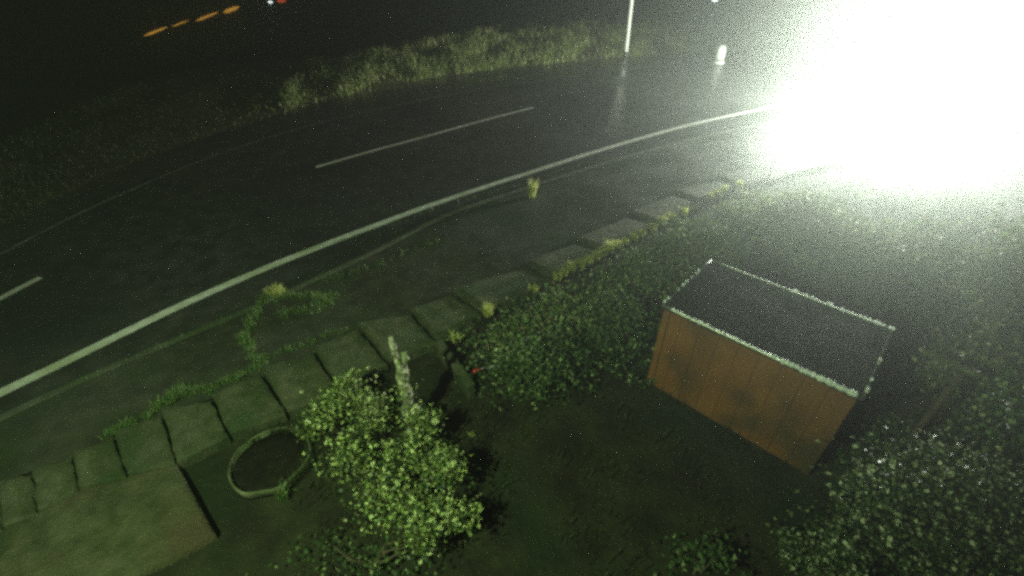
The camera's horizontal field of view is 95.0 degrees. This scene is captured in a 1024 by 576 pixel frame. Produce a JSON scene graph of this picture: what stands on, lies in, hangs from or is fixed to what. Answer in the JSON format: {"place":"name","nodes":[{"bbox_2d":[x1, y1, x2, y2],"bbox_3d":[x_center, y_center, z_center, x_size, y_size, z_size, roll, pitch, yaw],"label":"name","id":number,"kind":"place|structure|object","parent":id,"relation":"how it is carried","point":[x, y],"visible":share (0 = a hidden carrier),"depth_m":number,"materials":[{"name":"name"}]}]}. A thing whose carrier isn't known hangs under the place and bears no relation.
{"place":"outdoors","nodes":[
{"label":"outdoors","id":0,"kind":"place"},
{"bbox_2d":[0,168,784,531],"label":"flagged path","id":1,"kind":"structure","parent":0,"point":[198,430],"depth_m":5.52,"materials":[{"name":"grey stone"}]},
{"bbox_2d":[446,329,466,343],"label":"weed","id":2,"kind":"object","parent":1,"relation":"on","point":[456,338],"visible":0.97,"depth_m":6.06,"materials":[{"name":"green plant"}]},
{"bbox_2d":[479,301,493,317],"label":"grass tuft","id":3,"kind":"object","parent":1,"relation":"on","point":[487,311],"visible":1,"depth_m":6.46,"materials":[{"name":"plant"}]},
{"bbox_2d":[528,283,539,292],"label":"grass tuft","id":4,"kind":"object","parent":1,"relation":"on","point":[530,287],"visible":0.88,"depth_m":6.95,"materials":[{"name":"green plant"}]},
{"bbox_2d":[552,270,562,280],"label":"grass tuft","id":5,"kind":"object","parent":1,"relation":"on","point":[559,274],"visible":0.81,"depth_m":7.20,"materials":[{"name":"green plant"}]},
{"bbox_2d":[557,267,569,276],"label":"grass tuft","id":6,"kind":"object","parent":1,"relation":"on","point":[566,272],"visible":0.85,"depth_m":7.29,"materials":[{"name":"green plant"}]},
{"bbox_2d":[565,260,576,271],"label":"grass tuft","id":7,"kind":"object","parent":1,"relation":"on","point":[572,265],"visible":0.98,"depth_m":7.39,"materials":[{"name":"green plant"}]},
{"bbox_2d":[575,258,588,267],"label":"grass tuft","id":8,"kind":"object","parent":1,"relation":"on","point":[582,263],"visible":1,"depth_m":7.48,"materials":[{"name":"green plant"}]},
{"bbox_2d":[583,253,593,263],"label":"grass tuft","id":9,"kind":"object","parent":1,"relation":"on","point":[590,260],"visible":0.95,"depth_m":7.56,"materials":[{"name":"green plant"}]},
{"bbox_2d":[592,249,604,259],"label":"grass tuft","id":10,"kind":"object","parent":1,"relation":"on","point":[595,253],"visible":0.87,"depth_m":7.65,"materials":[{"name":"green plant"}]},
{"bbox_2d":[598,243,611,256],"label":"grass tuft","id":11,"kind":"object","parent":1,"relation":"on","point":[605,252],"visible":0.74,"depth_m":7.74,"materials":[{"name":"green plant"}]},
{"bbox_2d":[602,239,618,252],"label":"grass tuft","id":12,"kind":"object","parent":1,"relation":"on","point":[609,244],"visible":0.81,"depth_m":7.82,"materials":[{"name":"green plant"}]},
{"bbox_2d":[612,238,626,248],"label":"grass tuft","id":13,"kind":"object","parent":1,"relation":"on","point":[619,242],"visible":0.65,"depth_m":7.94,"materials":[{"name":"green plant"}]},
{"bbox_2d":[621,237,629,244],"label":"grass tuft","id":14,"kind":"object","parent":1,"relation":"on","point":[625,240],"visible":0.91,"depth_m":8.04,"materials":[{"name":"green plant"}]},
{"bbox_2d":[629,231,641,240],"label":"grass tuft","id":15,"kind":"object","parent":1,"relation":"on","point":[632,236],"visible":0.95,"depth_m":8.16,"materials":[{"name":"green plant"}]},
{"bbox_2d":[637,226,646,235],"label":"grass tuft","id":16,"kind":"object","parent":1,"relation":"on","point":[641,231],"visible":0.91,"depth_m":8.28,"materials":[{"name":"green plant"}]},
{"bbox_2d":[644,221,658,230],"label":"grass tuft","id":17,"kind":"object","parent":1,"relation":"on","point":[650,226],"visible":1,"depth_m":8.44,"materials":[{"name":"green plant"}]},
{"bbox_2d":[655,215,669,225],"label":"grass tuft","id":18,"kind":"object","parent":1,"relation":"on","point":[661,218],"visible":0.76,"depth_m":8.59,"materials":[{"name":"green plant"}]},
{"bbox_2d":[665,212,677,220],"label":"grass tuft","id":19,"kind":"object","parent":1,"relation":"on","point":[671,216],"visible":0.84,"depth_m":8.72,"materials":[{"name":"green plant"}]},
{"bbox_2d":[679,206,688,215],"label":"grass tuft","id":20,"kind":"object","parent":1,"relation":"on","point":[684,210],"visible":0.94,"depth_m":8.90,"materials":[{"name":"green plant"}]},
{"bbox_2d":[705,191,714,197],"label":"grass tuft","id":21,"kind":"object","parent":1,"relation":"on","point":[708,195],"visible":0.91,"depth_m":9.49,"materials":[{"name":"green plant"}]},
{"bbox_2d":[713,188,723,194],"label":"grass tuft","id":22,"kind":"object","parent":1,"relation":"on","point":[716,191],"visible":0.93,"depth_m":9.60,"materials":[{"name":"green plant"}]},
{"bbox_2d":[721,184,730,191],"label":"grass tuft","id":23,"kind":"object","parent":1,"relation":"on","point":[725,189],"visible":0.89,"depth_m":9.73,"materials":[{"name":"green plant"}]},
{"bbox_2d":[735,179,746,187],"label":"grass tuft","id":24,"kind":"object","parent":1,"relation":"on","point":[740,184],"visible":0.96,"depth_m":9.89,"materials":[{"name":"green plant"}]},
{"bbox_2d":[0,36,981,414],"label":"road","id":25,"kind":"structure","parent":0,"point":[104,270],"depth_m":10.79,"materials":[{"name":"grey asphalt"}]},
{"bbox_2d":[0,107,533,299],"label":"line","id":26,"kind":"object","parent":25,"relation":"on","point":[22,286],"visible":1,"depth_m":11.83,"materials":[{"name":"paint"}]},
{"bbox_2d":[0,96,948,396],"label":"edge line","id":27,"kind":"object","parent":25,"relation":"on","point":[146,322],"visible":0.98,"depth_m":7.80,"materials":[{"name":"paint"}]},
{"bbox_2d":[0,43,972,254],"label":"edge line","id":28,"kind":"object","parent":25,"relation":"on","point":[16,245],"visible":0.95,"depth_m":12.01,"materials":[{"name":"paint"}]},
{"bbox_2d":[710,45,725,63],"bbox_3d":[9.196,-10.375,20.804,0.600,0.730,0.600,0,36,0],"label":"marker bollard","id":29,"kind":"object","parent":25,"relation":"on","point":[719,54],"visible":1,"depth_m":20.67,"materials":[{"name":"white paint"}]},
{"bbox_2d":[0,24,982,228],"bbox_3d":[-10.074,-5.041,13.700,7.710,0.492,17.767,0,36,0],"label":"dark verge grass","id":30,"kind":"structure","parent":0,"point":[54,170],"depth_m":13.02,"materials":[{"name":"green plant"}]},
{"bbox_2d":[0,0,1023,575],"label":"ground","id":31,"kind":"structure","parent":0,"point":[54,54],"depth_m":5.35,"materials":[{"name":"green plant"}]},
{"bbox_2d":[0,463,217,575],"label":"yard","id":32,"kind":"structure","parent":31,"relation":"on","point":[147,524],"depth_m":4.09,"materials":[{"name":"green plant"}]},
{"bbox_2d":[144,27,166,56],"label":"street lamp","id":33,"kind":"object","parent":31,"relation":"on","point":[156,31],"visible":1,"depth_m":55.04,"materials":[{"name":"grey metal"}]},
{"bbox_2d":[172,20,192,54],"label":"street lamp","id":34,"kind":"object","parent":31,"relation":"on","point":[190,51],"visible":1,"depth_m":56.83,"materials":[{"name":"grey metal"}]},
{"bbox_2d":[196,12,219,51],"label":"street lamp","id":35,"kind":"object","parent":31,"relation":"on","point":[204,17],"visible":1,"depth_m":57.83,"materials":[{"name":"grey metal"}]},
{"bbox_2d":[223,6,243,48],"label":"street lamp","id":36,"kind":"object","parent":31,"relation":"on","point":[231,9],"visible":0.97,"depth_m":58.99,"materials":[{"name":"grey metal"}]},
{"bbox_2d":[228,420,317,499],"bbox_3d":[-2.389,1.689,4.744,0.924,0.150,0.866,0,36,0],"label":"round planter","id":37,"kind":"object","parent":31,"relation":"on","point":[262,463],"visible":0.87,"depth_m":4.71,"materials":[{"name":"stone"}]},
{"bbox_2d":[268,1,281,44],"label":"street lamp","id":38,"kind":"object","parent":31,"relation":"on","point":[270,2],"visible":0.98,"depth_m":61.31,"materials":[{"name":"grey metal"}]},
{"bbox_2d":[277,0,292,43],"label":"street lamp","id":39,"kind":"object","parent":31,"relation":"on","point":[280,1],"visible":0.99,"depth_m":61.05,"materials":[{"name":"grey metal"}]},
{"bbox_2d":[275,480,296,501],"bbox_3d":[-2.128,1.912,4.386,0.231,0.150,0.183,22,41,27],"label":"weed","id":40,"kind":"object","parent":31,"relation":"on","point":[285,492],"visible":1,"depth_m":4.40,"materials":[{"name":"green plant"}]},
{"bbox_2d":[246,521,462,575],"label":"shrub","id":41,"kind":"object","parent":31,"relation":"on","point":[372,564],"visible":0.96,"depth_m":3.90,"materials":[{"name":"green plant"}]},
{"bbox_2d":[291,366,483,573],"bbox_3d":[-1.180,1.550,4.420,1.295,0.749,2.352,-24,42,-29],"label":"hydrangea","id":42,"kind":"object","parent":31,"relation":"on","point":[411,506],"visible":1,"depth_m":4.22,"materials":[{"name":"green plant"}]},
{"bbox_2d":[389,336,424,439],"bbox_3d":[-1.034,1.049,4.622,0.356,1.344,0.294,6,36,9],"label":"tree stump","id":43,"kind":"object","parent":31,"relation":"on","point":[402,382],"visible":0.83,"depth_m":4.54,"materials":[{"name":"grey plant"}]},
{"bbox_2d":[435,339,474,398],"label":"garden wall","id":44,"kind":"structure","parent":31,"relation":"on","point":[466,384],"depth_m":5.56,"materials":[{"name":"grey stone"}]},
{"bbox_2d":[0,108,968,420],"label":"kerb","id":45,"kind":"structure","parent":31,"relation":"on","point":[94,374],"depth_m":7.24,"materials":[{"name":"stone"}]},
{"bbox_2d":[266,283,286,297],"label":"grass tuft","id":46,"kind":"object","parent":45,"relation":"on","point":[276,291],"visible":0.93,"depth_m":6.87,"materials":[{"name":"green plant"}]},
{"bbox_2d":[472,365,497,372],"bbox_3d":[-0.292,0.966,5.646,0.377,0.036,0.083,-5,36,-7],"label":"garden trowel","id":47,"kind":"object","parent":31,"relation":"on","point":[473,371],"visible":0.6,"depth_m":5.63,"materials":[{"name":"red plastic"}]},
{"bbox_2d":[0,109,973,480],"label":"footway","id":48,"kind":"structure","parent":31,"relation":"on","point":[504,235],"depth_m":7.82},
{"bbox_2d":[78,145,654,439],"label":"edge grass","id":49,"kind":"structure","parent":48,"relation":"on","point":[177,394],"depth_m":5.92,"materials":[{"name":"green plant"}]},
{"bbox_2d":[525,178,538,197],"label":"weed","id":50,"kind":"object","parent":48,"relation":"on","point":[531,189],"visible":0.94,"depth_m":9.50,"materials":[{"name":"green plant"}]},
{"bbox_2d":[443,320,609,419],"bbox_3d":[0.199,0.771,5.243,1.888,1.044,1.274,0,36,0],"label":"shrub","id":51,"kind":"object","parent":31,"relation":"on","point":[533,362],"visible":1,"depth_m":5.26,"materials":[{"name":"green plant"}]},
{"bbox_2d":[569,278,661,381],"bbox_3d":[1.314,0.360,5.985,1.264,0.860,1.568,22,42,28],"label":"shrub","id":52,"kind":"object","parent":31,"relation":"on","point":[614,334],"visible":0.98,"depth_m":5.83,"materials":[{"name":"green plant"}]},
{"bbox_2d":[447,186,797,378],"bbox_3d":[2.515,-0.553,7.479,7.871,0.596,1.766,-26,43,-31],"label":"ivy hedge","id":53,"kind":"object","parent":31,"relation":"on","point":[642,271],"visible":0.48,"depth_m":6.84,"materials":[{"name":"green plant"}]},
{"bbox_2d":[623,0,633,56],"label":"roadside pole","id":54,"kind":"object","parent":31,"relation":"on","point":[628,27],"visible":0.91,"depth_m":21.50,"materials":[{"name":"white paint"}]},
{"bbox_2d":[650,525,751,575],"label":"shrub","id":55,"kind":"object","parent":31,"relation":"on","point":[711,554],"visible":1,"depth_m":3.77,"materials":[{"name":"green plant"}]},
{"bbox_2d":[645,216,768,280],"bbox_3d":[3.063,-0.644,7.437,1.980,0.767,1.457,0,36,0],"label":"shrub","id":56,"kind":"object","parent":31,"relation":"on","point":[710,246],"visible":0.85,"depth_m":7.29,"materials":[{"name":"green plant"}]},
{"bbox_2d":[647,260,894,474],"bbox_3d":[2.654,0.748,5.094,1.887,1.202,1.257,29,45,34],"label":"shed","id":57,"kind":"object","parent":31,"relation":"on","point":[725,332],"visible":1,"depth_m":4.68,"materials":[{"name":"wood"}]},
{"bbox_2d":[768,139,787,183],"bbox_3d":[5.687,-2.758,10.174,0.318,0.961,0.297,0,36,0],"label":"garden floodlight","id":58,"kind":"object","parent":31,"relation":"on","point":[779,146],"visible":0.91,"depth_m":9.94,"materials":[{"name":"grey metal"}]},
{"bbox_2d":[560,177,1023,575],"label":"undergrowth","id":59,"kind":"object","parent":31,"relation":"on","point":[900,304],"visible":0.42,"depth_m":6.68,"materials":[{"name":"green plant"}]},
{"bbox_2d":[702,183,899,282],"bbox_3d":[4.849,-1.021,7.661,2.750,1.131,2.433,0,36,0],"label":"shrub","id":60,"kind":"object","parent":31,"relation":"on","point":[793,212],"visible":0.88,"depth_m":7.44,"materials":[{"name":"green plant"}]},
{"bbox_2d":[765,499,900,575],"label":"shrub","id":61,"kind":"object","parent":31,"relation":"on","point":[826,558],"visible":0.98,"depth_m":3.70,"materials":[{"name":"green plant"}]},
{"bbox_2d":[793,204,985,300],"bbox_3d":[5.799,-0.662,7.023,2.578,1.313,2.137,0,36,0],"label":"shrub","id":62,"kind":"object","parent":31,"relation":"on","point":[917,261],"visible":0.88,"depth_m":6.86,"materials":[{"name":"green plant"}]},
{"bbox_2d":[794,408,1023,575],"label":"shrub","id":63,"kind":"object","parent":31,"relation":"on","point":[952,490],"visible":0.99,"depth_m":3.67,"materials":[{"name":"green plant"}]},
{"bbox_2d":[906,349,981,446],"bbox_3d":[4.053,1.133,4.653,0.453,1.156,0.074,25,43,30],"label":"post","id":64,"kind":"object","parent":31,"relation":"on","point":[949,389],"visible":0.93,"depth_m":4.41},
{"bbox_2d":[878,311,1023,430],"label":"shrub","id":65,"kind":"object","parent":31,"relation":"on","point":[986,358],"visible":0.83,"depth_m":5.14,"materials":[{"name":"green plant"}]},
{"bbox_2d":[919,357,1023,521],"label":"shrub","id":66,"kind":"object","parent":31,"relation":"on","point":[1012,422],"visible":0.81,"depth_m":4.21,"materials":[{"name":"green plant"}]},
{"bbox_2d":[939,198,1023,337],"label":"shrub","id":67,"kind":"object","parent":31,"relation":"on","point":[1003,266],"visible":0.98,"depth_m":6.14,"materials":[{"name":"green plant"}]},
{"bbox_2d":[217,15,1005,123],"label":"verge grass","id":68,"kind":"structure","parent":0,"point":[458,58],"depth_m":22.14,"materials":[{"name":"grass"}]}
]}

